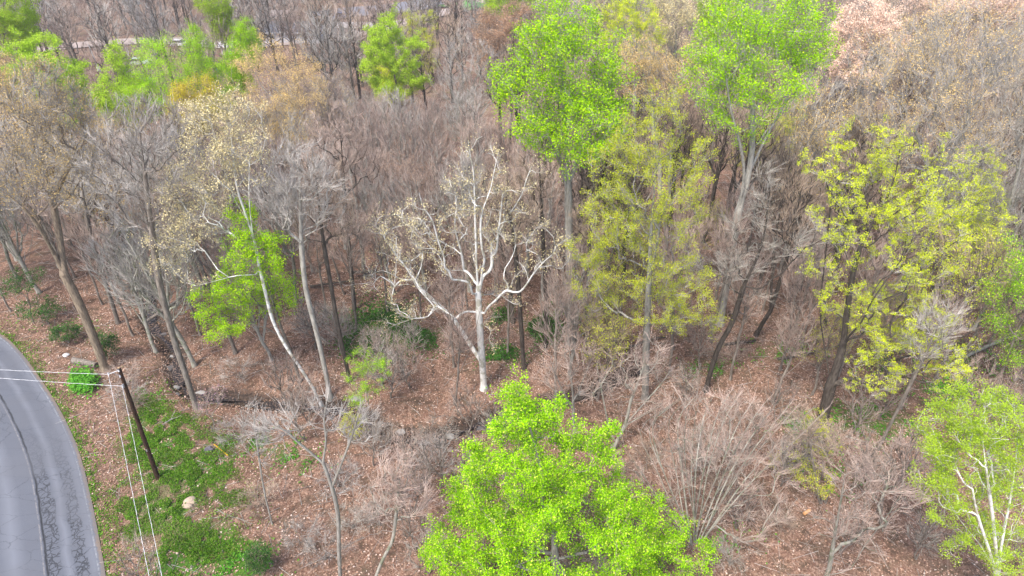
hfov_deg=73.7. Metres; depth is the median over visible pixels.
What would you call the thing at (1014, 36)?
budding tree
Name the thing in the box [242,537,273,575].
cedar shrub
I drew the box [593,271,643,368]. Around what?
budding tree
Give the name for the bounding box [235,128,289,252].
bare tree
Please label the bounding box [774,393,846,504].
bare tree
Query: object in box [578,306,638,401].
budding tree
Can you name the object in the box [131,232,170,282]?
bare tree
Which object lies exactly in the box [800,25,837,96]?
bare tree
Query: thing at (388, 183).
bare tree
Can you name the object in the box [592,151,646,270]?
budding tree
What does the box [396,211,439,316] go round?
bare tree
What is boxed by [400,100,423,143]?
bare tree
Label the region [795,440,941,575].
bare tree
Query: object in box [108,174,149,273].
bare tree
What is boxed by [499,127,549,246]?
bare tree
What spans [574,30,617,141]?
bare tree
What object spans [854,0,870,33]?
budding tree
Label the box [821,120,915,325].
bare tree
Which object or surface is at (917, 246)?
bare tree
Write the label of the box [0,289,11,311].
bare tree
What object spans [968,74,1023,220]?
bare tree
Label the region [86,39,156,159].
tulip tree
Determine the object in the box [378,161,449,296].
bare tree
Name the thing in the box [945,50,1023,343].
bare tree
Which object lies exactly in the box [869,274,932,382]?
budding tree
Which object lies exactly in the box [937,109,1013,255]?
bare tree
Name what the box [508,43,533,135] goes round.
bare tree
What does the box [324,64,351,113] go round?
bare tree
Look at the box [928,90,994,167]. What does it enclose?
bare tree
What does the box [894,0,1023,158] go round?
maple tree
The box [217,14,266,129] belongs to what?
tulip tree
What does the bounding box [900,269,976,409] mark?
bare tree
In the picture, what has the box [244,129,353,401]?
bare tree
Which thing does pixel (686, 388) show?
bare sapling
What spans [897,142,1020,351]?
oak tree
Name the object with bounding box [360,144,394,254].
bare tree
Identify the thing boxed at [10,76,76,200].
budding tree
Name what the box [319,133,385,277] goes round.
bare tree
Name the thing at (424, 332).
vine cover
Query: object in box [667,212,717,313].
bare tree
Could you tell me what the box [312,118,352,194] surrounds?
bare tree
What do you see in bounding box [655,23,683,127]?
bare tree
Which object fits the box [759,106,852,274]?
budding tree
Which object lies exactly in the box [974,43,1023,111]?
bare tree
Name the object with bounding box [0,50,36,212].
beech tree
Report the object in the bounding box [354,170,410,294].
bare tree
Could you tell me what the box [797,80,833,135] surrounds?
bare tree
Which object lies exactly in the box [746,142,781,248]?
bare tree
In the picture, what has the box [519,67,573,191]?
bare tree
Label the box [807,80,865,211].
bare tree
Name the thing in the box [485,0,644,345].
tulip tree
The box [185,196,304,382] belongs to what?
maple tree
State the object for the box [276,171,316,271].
bare tree
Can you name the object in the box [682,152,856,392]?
bare tree
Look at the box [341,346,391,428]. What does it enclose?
sapling
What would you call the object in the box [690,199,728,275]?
budding tree
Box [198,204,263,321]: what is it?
bare tree
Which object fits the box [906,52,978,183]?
bare tree
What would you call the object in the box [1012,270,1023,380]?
budding tree
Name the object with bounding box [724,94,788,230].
bare tree
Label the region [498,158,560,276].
bare tree
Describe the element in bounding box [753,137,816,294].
bare tree
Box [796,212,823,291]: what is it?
bare tree
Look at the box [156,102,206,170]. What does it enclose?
bare tree
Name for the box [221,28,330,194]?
beech tree
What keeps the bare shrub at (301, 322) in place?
on the ground at (306, 500)
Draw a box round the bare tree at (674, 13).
[664,0,686,51]
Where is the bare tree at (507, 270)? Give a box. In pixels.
[487,227,534,353]
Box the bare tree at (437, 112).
[416,91,449,169]
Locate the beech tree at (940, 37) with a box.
[841,0,1023,302]
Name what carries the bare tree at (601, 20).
on the ground at (306, 500)
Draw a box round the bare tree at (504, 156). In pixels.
[484,113,522,208]
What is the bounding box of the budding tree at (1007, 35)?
[983,0,1022,91]
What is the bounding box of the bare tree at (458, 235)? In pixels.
[448,206,478,309]
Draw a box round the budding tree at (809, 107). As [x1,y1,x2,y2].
[774,68,862,218]
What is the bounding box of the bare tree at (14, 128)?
[0,107,38,199]
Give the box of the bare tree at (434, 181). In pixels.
[421,153,453,259]
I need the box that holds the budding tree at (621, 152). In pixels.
[597,132,637,231]
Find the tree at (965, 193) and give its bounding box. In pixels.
[916,148,1023,313]
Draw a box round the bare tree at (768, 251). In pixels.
[756,203,799,314]
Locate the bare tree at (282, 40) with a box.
[263,0,296,49]
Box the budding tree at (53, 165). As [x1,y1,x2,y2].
[16,128,103,224]
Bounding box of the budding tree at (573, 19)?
[556,0,589,56]
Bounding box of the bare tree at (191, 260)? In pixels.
[122,111,229,289]
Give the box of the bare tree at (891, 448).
[837,430,948,524]
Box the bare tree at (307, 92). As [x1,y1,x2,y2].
[281,68,314,142]
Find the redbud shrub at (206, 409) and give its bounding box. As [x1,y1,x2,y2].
[188,382,224,430]
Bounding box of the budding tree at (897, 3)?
[869,0,916,102]
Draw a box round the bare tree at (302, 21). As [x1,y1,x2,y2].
[286,0,309,48]
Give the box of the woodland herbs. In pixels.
[16,308,1022,575]
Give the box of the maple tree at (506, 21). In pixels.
[469,0,534,148]
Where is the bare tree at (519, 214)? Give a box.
[499,175,532,290]
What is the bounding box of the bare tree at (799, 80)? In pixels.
[785,63,812,112]
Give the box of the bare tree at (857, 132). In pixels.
[829,91,905,277]
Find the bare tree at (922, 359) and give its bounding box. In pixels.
[876,290,976,450]
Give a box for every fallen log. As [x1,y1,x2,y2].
[70,357,98,368]
[147,286,196,321]
[309,271,348,287]
[353,257,393,273]
[574,378,617,401]
[623,336,665,349]
[716,339,756,345]
[777,345,838,359]
[943,331,1017,370]
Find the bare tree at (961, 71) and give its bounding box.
[934,62,985,162]
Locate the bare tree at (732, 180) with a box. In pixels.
[726,64,782,228]
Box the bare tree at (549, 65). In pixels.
[542,38,570,78]
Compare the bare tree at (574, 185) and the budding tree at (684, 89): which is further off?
the budding tree at (684, 89)
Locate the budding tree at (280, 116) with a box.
[258,80,304,174]
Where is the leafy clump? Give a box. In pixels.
[59,362,102,398]
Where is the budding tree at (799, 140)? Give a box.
[775,117,841,248]
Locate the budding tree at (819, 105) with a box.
[758,71,834,213]
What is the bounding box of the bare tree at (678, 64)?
[661,38,697,155]
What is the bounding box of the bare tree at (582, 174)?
[555,122,620,287]
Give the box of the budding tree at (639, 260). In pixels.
[624,225,667,307]
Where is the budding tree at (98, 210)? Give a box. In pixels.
[45,144,136,288]
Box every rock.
[182,496,196,508]
[204,446,213,452]
[395,429,405,435]
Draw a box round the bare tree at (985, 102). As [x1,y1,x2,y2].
[943,79,996,157]
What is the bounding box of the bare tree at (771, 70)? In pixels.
[756,52,787,91]
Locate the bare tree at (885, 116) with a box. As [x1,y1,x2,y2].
[861,105,897,158]
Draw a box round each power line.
[3,378,116,385]
[12,370,87,373]
[108,375,148,574]
[122,386,161,575]
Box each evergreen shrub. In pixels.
[0,266,45,323]
[13,293,66,325]
[46,320,83,342]
[84,327,121,359]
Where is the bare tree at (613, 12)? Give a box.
[602,0,628,53]
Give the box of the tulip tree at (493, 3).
[480,0,536,102]
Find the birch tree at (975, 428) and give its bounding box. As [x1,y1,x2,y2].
[904,372,1023,575]
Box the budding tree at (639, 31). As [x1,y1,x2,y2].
[617,4,659,108]
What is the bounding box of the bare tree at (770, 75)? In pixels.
[751,45,805,186]
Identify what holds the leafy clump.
on the ground at (306, 500)
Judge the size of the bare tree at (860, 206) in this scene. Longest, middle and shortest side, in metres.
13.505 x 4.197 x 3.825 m
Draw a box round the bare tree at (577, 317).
[541,235,613,376]
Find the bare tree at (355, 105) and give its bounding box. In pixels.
[334,92,374,186]
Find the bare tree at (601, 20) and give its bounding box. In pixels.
[587,1,614,44]
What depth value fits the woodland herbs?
55.90 m
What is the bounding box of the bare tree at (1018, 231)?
[1013,210,1023,247]
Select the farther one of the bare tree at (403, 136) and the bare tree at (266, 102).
the bare tree at (266, 102)
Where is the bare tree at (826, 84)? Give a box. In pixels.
[803,56,861,138]
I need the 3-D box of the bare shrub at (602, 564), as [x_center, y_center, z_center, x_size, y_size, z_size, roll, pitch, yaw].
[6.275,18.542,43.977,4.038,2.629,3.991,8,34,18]
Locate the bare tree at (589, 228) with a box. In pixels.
[568,188,611,355]
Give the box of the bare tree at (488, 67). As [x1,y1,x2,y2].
[481,44,518,161]
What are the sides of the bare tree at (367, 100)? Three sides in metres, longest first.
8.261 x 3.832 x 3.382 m
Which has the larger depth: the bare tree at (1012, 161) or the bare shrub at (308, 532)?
the bare tree at (1012, 161)
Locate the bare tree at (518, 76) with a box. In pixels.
[505,39,531,125]
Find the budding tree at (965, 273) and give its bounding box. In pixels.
[925,219,1021,384]
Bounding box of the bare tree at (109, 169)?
[91,142,136,242]
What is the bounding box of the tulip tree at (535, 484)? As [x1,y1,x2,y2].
[416,357,721,575]
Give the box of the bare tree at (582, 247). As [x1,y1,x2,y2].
[575,231,610,331]
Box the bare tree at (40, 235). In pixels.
[11,186,66,254]
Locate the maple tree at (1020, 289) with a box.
[973,230,1023,383]
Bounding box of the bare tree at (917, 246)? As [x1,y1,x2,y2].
[889,210,944,304]
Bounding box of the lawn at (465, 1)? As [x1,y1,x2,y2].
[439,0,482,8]
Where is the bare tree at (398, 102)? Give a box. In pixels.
[373,84,425,185]
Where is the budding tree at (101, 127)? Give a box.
[78,111,119,181]
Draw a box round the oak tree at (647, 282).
[561,77,725,400]
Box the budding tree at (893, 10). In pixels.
[881,0,909,25]
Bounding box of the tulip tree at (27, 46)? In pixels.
[0,24,99,158]
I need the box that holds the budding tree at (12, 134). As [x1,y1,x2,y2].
[0,83,73,247]
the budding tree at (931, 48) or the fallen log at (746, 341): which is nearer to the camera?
the fallen log at (746, 341)
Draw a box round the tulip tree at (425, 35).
[400,9,441,74]
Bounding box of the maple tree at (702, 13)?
[681,0,738,165]
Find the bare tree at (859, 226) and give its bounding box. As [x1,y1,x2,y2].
[825,189,881,289]
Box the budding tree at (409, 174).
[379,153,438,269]
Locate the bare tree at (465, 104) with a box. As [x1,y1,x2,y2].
[450,86,481,134]
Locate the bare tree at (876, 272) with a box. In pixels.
[838,247,912,376]
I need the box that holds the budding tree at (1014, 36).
[977,17,1023,87]
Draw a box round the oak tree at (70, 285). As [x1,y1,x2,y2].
[0,51,116,372]
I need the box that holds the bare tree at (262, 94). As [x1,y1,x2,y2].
[246,86,281,169]
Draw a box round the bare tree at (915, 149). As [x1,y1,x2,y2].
[881,108,943,241]
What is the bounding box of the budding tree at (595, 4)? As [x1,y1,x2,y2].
[574,0,608,60]
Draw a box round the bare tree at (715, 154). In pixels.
[706,123,729,197]
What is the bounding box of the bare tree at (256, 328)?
[210,245,274,361]
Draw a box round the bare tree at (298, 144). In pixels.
[292,126,338,236]
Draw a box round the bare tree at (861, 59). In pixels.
[839,38,881,96]
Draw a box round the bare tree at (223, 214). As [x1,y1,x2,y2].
[195,187,236,280]
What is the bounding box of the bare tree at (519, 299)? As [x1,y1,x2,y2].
[479,160,544,369]
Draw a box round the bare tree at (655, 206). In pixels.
[642,183,672,270]
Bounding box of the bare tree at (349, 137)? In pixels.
[328,125,368,225]
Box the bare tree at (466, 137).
[449,113,498,215]
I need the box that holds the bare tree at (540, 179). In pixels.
[509,138,562,348]
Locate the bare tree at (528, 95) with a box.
[526,82,544,149]
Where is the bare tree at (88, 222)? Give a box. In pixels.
[38,127,130,324]
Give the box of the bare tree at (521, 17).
[499,0,533,49]
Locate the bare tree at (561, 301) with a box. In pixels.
[528,272,586,410]
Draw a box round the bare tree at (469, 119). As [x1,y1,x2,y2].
[455,90,497,189]
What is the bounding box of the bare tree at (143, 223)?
[117,178,169,295]
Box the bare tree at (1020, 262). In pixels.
[1000,197,1023,315]
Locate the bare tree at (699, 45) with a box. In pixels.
[682,0,726,107]
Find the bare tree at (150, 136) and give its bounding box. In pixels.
[138,111,171,162]
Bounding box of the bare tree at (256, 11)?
[234,0,272,47]
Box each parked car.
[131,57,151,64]
[170,39,183,46]
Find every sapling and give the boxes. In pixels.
[111,252,143,299]
[113,522,161,575]
[165,256,197,305]
[254,345,313,412]
[272,375,319,440]
[282,362,323,421]
[289,291,327,349]
[316,302,358,354]
[336,408,366,443]
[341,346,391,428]
[346,401,393,465]
[354,325,402,385]
[355,321,390,358]
[366,339,408,398]
[382,456,436,512]
[386,330,425,387]
[392,317,425,359]
[392,417,436,481]
[393,494,433,549]
[400,520,444,573]
[410,429,458,487]
[441,378,488,435]
[446,433,495,485]
[476,400,511,447]
[502,446,534,501]
[516,512,549,557]
[669,359,703,402]
[671,420,722,481]
[684,308,729,369]
[705,408,757,473]
[724,467,765,529]
[741,400,777,456]
[762,375,806,427]
[766,430,814,486]
[771,407,847,480]
[788,457,846,503]
[829,492,881,552]
[833,420,889,492]
[834,360,886,438]
[873,364,915,419]
[875,312,907,362]
[881,417,942,487]
[904,504,956,559]
[914,299,941,340]
[947,353,1006,408]
[962,392,998,439]
[989,368,1023,437]
[994,363,1023,418]
[1007,522,1023,568]
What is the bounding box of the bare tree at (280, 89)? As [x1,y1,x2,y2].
[265,65,295,145]
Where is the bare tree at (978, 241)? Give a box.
[951,184,1018,308]
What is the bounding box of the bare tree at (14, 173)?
[0,136,57,267]
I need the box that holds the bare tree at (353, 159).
[300,96,385,311]
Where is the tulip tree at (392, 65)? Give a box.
[357,2,434,130]
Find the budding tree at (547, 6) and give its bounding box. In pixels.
[539,0,558,18]
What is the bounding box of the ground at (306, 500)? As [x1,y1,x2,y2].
[0,0,1023,575]
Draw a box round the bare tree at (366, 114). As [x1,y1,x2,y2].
[339,93,397,218]
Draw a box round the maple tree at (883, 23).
[808,0,911,205]
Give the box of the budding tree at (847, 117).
[808,88,902,267]
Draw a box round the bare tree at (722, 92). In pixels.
[717,50,744,154]
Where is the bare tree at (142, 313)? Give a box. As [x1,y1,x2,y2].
[72,209,173,352]
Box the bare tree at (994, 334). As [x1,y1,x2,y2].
[982,241,1023,351]
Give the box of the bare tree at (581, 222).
[563,197,600,304]
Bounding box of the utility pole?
[107,366,159,480]
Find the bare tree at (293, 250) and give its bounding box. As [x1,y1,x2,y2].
[235,166,307,303]
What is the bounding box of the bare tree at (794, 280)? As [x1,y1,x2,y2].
[778,235,837,370]
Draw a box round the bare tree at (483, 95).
[467,86,487,116]
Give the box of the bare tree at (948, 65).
[924,34,974,152]
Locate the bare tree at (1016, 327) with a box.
[994,280,1023,391]
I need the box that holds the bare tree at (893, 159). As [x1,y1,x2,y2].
[843,108,922,248]
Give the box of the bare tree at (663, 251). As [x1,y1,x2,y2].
[647,210,694,350]
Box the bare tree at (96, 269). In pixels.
[55,209,134,336]
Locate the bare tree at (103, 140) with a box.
[88,122,130,203]
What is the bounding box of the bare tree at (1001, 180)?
[961,161,1023,258]
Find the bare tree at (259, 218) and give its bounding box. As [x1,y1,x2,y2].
[239,198,272,287]
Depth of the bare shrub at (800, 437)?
54.09 m
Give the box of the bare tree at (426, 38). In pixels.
[412,11,435,83]
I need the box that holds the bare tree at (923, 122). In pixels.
[898,91,942,205]
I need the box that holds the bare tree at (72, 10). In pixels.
[38,0,92,35]
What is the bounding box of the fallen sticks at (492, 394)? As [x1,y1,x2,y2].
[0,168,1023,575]
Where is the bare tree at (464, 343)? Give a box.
[442,291,481,402]
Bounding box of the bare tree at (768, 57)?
[742,33,785,80]
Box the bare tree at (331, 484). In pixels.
[232,367,382,575]
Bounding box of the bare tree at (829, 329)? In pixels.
[796,295,859,395]
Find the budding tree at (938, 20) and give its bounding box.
[918,0,961,42]
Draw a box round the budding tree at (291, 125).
[276,103,323,212]
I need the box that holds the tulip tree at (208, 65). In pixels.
[175,18,235,147]
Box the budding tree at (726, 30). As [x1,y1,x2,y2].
[702,0,747,82]
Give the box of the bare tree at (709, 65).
[695,31,726,120]
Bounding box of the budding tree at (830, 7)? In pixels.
[815,0,839,15]
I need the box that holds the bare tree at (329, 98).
[306,68,348,142]
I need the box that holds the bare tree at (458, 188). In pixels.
[447,157,492,264]
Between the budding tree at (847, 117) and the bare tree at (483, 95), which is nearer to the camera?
the budding tree at (847, 117)
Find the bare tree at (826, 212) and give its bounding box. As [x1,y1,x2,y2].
[799,184,840,290]
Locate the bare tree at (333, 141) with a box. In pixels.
[300,116,362,249]
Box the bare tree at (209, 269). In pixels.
[150,145,237,307]
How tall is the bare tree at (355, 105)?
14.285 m
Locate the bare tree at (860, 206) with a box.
[844,168,878,263]
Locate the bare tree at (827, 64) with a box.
[808,30,845,85]
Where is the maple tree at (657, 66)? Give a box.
[616,29,705,260]
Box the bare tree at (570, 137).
[547,118,594,212]
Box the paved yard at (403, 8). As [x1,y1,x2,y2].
[314,0,443,17]
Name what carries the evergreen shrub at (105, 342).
on the ground at (306, 500)
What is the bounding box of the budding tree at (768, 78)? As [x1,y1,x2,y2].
[738,48,788,116]
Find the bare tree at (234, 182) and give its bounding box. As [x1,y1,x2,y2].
[210,142,255,227]
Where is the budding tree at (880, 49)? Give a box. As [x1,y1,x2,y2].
[849,10,904,123]
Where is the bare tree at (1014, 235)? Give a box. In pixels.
[966,175,1023,330]
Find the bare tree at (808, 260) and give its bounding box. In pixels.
[787,223,833,330]
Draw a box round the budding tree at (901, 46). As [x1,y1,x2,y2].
[871,3,924,119]
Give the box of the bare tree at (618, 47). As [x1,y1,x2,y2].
[600,23,629,102]
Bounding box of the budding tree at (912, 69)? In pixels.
[890,41,939,137]
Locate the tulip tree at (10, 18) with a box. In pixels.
[0,0,42,93]
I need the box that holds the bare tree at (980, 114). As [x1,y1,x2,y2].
[939,81,1002,194]
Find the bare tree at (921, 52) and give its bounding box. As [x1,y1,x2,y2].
[900,30,948,126]
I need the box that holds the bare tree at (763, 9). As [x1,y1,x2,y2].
[750,0,775,23]
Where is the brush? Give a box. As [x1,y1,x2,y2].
[0,0,1023,575]
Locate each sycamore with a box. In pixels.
[128,79,322,407]
[337,201,478,360]
[376,124,578,391]
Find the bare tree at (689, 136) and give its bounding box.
[675,101,709,214]
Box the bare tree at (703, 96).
[692,79,725,174]
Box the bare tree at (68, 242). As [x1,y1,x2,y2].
[37,195,103,304]
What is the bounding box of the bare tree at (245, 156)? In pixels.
[216,119,270,225]
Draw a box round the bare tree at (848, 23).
[820,1,870,103]
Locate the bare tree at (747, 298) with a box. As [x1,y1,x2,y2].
[725,240,775,380]
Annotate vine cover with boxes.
[321,280,591,369]
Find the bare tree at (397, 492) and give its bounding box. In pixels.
[362,433,450,575]
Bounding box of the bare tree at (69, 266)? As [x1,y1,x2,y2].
[13,163,75,278]
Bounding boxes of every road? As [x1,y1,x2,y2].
[0,334,105,575]
[13,0,488,51]
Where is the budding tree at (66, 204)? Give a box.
[51,180,94,236]
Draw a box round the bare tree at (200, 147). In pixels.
[168,126,246,271]
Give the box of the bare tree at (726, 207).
[702,172,759,300]
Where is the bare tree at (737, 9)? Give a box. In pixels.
[723,0,754,49]
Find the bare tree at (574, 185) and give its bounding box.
[554,154,594,269]
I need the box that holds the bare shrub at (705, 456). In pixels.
[612,370,833,547]
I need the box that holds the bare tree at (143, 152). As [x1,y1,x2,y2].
[130,140,159,187]
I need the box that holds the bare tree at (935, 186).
[918,171,957,202]
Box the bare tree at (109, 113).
[97,108,124,156]
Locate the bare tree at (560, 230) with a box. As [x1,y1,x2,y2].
[524,195,580,330]
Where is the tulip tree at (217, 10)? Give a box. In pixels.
[191,0,235,97]
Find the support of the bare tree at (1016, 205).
on the ground at (306, 500)
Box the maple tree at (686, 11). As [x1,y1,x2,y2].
[627,0,710,199]
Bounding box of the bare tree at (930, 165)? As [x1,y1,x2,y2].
[889,145,947,254]
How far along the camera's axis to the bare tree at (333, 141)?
74.88 m
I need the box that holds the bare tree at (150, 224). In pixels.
[65,86,209,410]
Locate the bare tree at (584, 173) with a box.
[558,132,605,231]
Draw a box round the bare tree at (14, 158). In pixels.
[0,130,47,236]
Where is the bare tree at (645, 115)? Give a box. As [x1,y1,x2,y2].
[622,97,672,252]
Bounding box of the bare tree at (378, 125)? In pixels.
[365,105,388,151]
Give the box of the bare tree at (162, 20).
[129,0,184,57]
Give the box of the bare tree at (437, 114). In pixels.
[429,98,447,146]
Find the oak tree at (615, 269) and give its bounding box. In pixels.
[579,176,653,330]
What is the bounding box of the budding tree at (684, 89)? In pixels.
[659,61,698,142]
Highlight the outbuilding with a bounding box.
[334,22,372,35]
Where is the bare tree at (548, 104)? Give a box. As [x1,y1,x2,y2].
[537,74,558,164]
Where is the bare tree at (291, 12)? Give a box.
[278,0,301,42]
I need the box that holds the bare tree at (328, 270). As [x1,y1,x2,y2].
[285,148,365,381]
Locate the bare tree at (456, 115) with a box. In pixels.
[441,86,488,164]
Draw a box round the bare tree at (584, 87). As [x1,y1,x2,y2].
[567,57,602,131]
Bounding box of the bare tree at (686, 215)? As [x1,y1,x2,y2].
[670,171,722,284]
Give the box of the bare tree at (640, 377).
[578,322,683,449]
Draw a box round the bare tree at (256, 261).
[232,221,280,338]
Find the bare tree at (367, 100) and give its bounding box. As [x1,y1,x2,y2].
[361,90,377,117]
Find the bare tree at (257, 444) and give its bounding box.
[232,398,284,524]
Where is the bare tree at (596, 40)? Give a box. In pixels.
[582,10,616,136]
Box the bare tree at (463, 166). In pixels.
[424,141,502,292]
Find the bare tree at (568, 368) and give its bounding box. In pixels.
[528,326,615,431]
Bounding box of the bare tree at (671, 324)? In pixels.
[654,247,708,376]
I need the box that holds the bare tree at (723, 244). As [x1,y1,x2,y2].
[707,203,752,342]
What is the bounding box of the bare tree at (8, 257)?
[0,177,19,278]
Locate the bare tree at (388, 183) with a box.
[376,157,402,234]
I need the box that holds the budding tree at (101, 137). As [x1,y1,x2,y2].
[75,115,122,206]
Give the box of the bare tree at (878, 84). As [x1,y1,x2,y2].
[827,43,894,162]
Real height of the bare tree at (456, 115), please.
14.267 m
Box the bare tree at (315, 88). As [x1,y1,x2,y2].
[303,70,331,142]
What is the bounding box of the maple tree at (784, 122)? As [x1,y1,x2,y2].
[725,100,808,239]
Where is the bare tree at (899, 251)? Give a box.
[868,203,936,328]
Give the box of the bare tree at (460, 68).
[428,29,508,165]
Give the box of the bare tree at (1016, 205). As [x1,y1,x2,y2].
[1006,148,1023,216]
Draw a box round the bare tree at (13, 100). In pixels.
[0,66,20,132]
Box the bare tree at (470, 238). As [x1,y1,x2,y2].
[451,214,499,285]
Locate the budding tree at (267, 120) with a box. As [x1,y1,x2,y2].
[237,97,289,181]
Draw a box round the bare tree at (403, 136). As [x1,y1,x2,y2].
[376,97,430,223]
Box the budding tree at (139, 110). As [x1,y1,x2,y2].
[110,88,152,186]
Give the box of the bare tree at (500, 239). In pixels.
[474,146,536,323]
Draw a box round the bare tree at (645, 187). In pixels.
[606,132,665,289]
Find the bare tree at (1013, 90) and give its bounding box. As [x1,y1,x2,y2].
[992,67,1023,158]
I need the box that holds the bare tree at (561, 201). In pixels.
[539,58,589,206]
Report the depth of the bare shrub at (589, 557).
44.29 m
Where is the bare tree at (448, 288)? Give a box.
[413,253,473,367]
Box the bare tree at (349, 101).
[333,81,358,126]
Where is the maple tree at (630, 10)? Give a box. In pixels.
[592,0,666,181]
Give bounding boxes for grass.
[0,313,147,575]
[94,364,296,575]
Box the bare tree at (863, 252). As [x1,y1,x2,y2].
[839,218,910,342]
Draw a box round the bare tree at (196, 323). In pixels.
[137,214,201,335]
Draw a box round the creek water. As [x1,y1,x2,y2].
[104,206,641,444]
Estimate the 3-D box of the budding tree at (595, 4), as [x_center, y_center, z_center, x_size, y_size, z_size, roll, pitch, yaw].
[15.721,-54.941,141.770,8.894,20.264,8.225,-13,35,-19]
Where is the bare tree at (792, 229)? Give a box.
[753,151,832,337]
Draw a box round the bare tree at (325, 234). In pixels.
[305,191,344,294]
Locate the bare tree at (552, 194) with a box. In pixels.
[533,167,559,261]
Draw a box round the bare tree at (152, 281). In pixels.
[95,201,210,367]
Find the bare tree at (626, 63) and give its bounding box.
[612,33,650,128]
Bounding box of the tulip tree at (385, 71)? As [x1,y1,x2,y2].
[370,65,407,112]
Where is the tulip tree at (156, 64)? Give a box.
[113,29,190,149]
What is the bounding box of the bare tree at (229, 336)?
[125,151,237,354]
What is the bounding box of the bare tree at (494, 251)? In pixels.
[482,209,511,302]
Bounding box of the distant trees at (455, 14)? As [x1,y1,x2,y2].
[0,0,1020,117]
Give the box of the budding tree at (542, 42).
[528,11,563,104]
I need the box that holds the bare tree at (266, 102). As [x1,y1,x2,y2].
[250,85,277,124]
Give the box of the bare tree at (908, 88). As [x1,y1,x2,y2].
[888,56,932,159]
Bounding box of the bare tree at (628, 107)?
[614,56,662,183]
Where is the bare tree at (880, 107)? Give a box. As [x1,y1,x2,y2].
[870,96,892,140]
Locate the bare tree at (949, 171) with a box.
[918,148,984,270]
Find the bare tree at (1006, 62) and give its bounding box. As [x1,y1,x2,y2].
[979,44,1023,172]
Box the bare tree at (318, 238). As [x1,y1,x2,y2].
[287,215,335,314]
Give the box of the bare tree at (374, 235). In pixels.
[352,193,394,312]
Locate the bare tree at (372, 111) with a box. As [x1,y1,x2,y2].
[359,95,397,202]
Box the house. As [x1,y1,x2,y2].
[265,21,324,43]
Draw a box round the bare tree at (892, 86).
[883,42,912,109]
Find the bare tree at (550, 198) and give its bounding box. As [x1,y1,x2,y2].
[516,152,581,300]
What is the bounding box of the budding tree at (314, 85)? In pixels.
[306,68,352,147]
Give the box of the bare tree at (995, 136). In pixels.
[967,106,1023,215]
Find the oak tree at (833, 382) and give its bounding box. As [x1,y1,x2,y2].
[795,115,987,425]
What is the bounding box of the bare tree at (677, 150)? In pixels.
[658,87,713,234]
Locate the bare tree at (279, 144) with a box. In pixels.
[256,132,308,219]
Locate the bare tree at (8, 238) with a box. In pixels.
[0,164,43,293]
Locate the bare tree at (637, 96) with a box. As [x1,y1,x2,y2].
[620,71,661,144]
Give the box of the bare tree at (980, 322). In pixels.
[959,267,1021,367]
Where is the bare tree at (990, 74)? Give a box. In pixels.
[952,39,1023,161]
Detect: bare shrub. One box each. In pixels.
[98,358,143,391]
[100,372,148,407]
[101,390,151,418]
[209,407,260,454]
[214,350,258,388]
[228,474,282,518]
[277,505,330,564]
[281,310,327,334]
[294,525,357,567]
[306,447,368,497]
[315,299,350,325]
[328,486,378,537]
[350,489,398,536]
[351,415,401,455]
[393,426,447,465]
[418,408,459,455]
[438,326,475,352]
[556,492,590,518]
[559,536,603,574]
[582,553,626,575]
[589,323,619,344]
[608,452,648,490]
[612,370,833,547]
[618,518,647,547]
[627,430,667,464]
[658,310,693,338]
[676,561,721,575]
[697,469,742,501]
[703,341,728,366]
[708,527,766,574]
[718,387,766,426]
[723,331,751,360]
[755,490,801,545]
[774,432,817,470]
[782,417,827,459]
[812,415,862,455]
[864,447,899,483]
[973,448,1023,486]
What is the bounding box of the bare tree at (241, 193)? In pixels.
[218,155,271,247]
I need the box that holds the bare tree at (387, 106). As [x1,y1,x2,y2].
[372,91,392,122]
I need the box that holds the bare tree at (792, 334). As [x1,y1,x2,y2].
[768,294,826,402]
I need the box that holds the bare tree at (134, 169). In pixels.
[121,156,149,191]
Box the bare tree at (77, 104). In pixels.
[61,87,92,149]
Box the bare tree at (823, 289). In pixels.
[798,254,852,352]
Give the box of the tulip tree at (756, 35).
[673,0,846,326]
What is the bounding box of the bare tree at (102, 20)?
[73,0,129,62]
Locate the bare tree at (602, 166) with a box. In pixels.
[575,116,647,307]
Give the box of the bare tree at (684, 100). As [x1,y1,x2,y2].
[656,65,694,173]
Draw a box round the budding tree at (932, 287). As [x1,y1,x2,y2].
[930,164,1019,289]
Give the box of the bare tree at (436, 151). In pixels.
[410,128,460,244]
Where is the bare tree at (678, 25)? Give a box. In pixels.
[669,6,693,48]
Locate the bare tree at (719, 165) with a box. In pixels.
[692,85,748,243]
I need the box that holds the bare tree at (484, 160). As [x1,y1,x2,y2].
[451,144,495,247]
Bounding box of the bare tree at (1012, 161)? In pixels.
[987,111,1023,224]
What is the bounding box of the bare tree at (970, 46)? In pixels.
[955,22,985,70]
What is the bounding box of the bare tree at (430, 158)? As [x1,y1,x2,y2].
[410,107,453,206]
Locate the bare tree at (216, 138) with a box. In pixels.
[207,122,233,192]
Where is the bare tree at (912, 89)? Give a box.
[876,45,948,185]
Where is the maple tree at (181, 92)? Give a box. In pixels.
[161,68,237,197]
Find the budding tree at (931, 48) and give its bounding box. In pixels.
[906,35,965,141]
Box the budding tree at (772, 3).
[767,0,794,63]
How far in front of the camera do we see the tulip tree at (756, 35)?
53.88 m
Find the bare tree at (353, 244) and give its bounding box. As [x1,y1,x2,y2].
[324,204,375,330]
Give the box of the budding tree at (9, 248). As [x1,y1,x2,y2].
[0,129,16,261]
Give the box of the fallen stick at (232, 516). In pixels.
[217,508,251,523]
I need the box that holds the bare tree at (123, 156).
[102,138,184,271]
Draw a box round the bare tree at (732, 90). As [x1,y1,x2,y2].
[711,44,746,142]

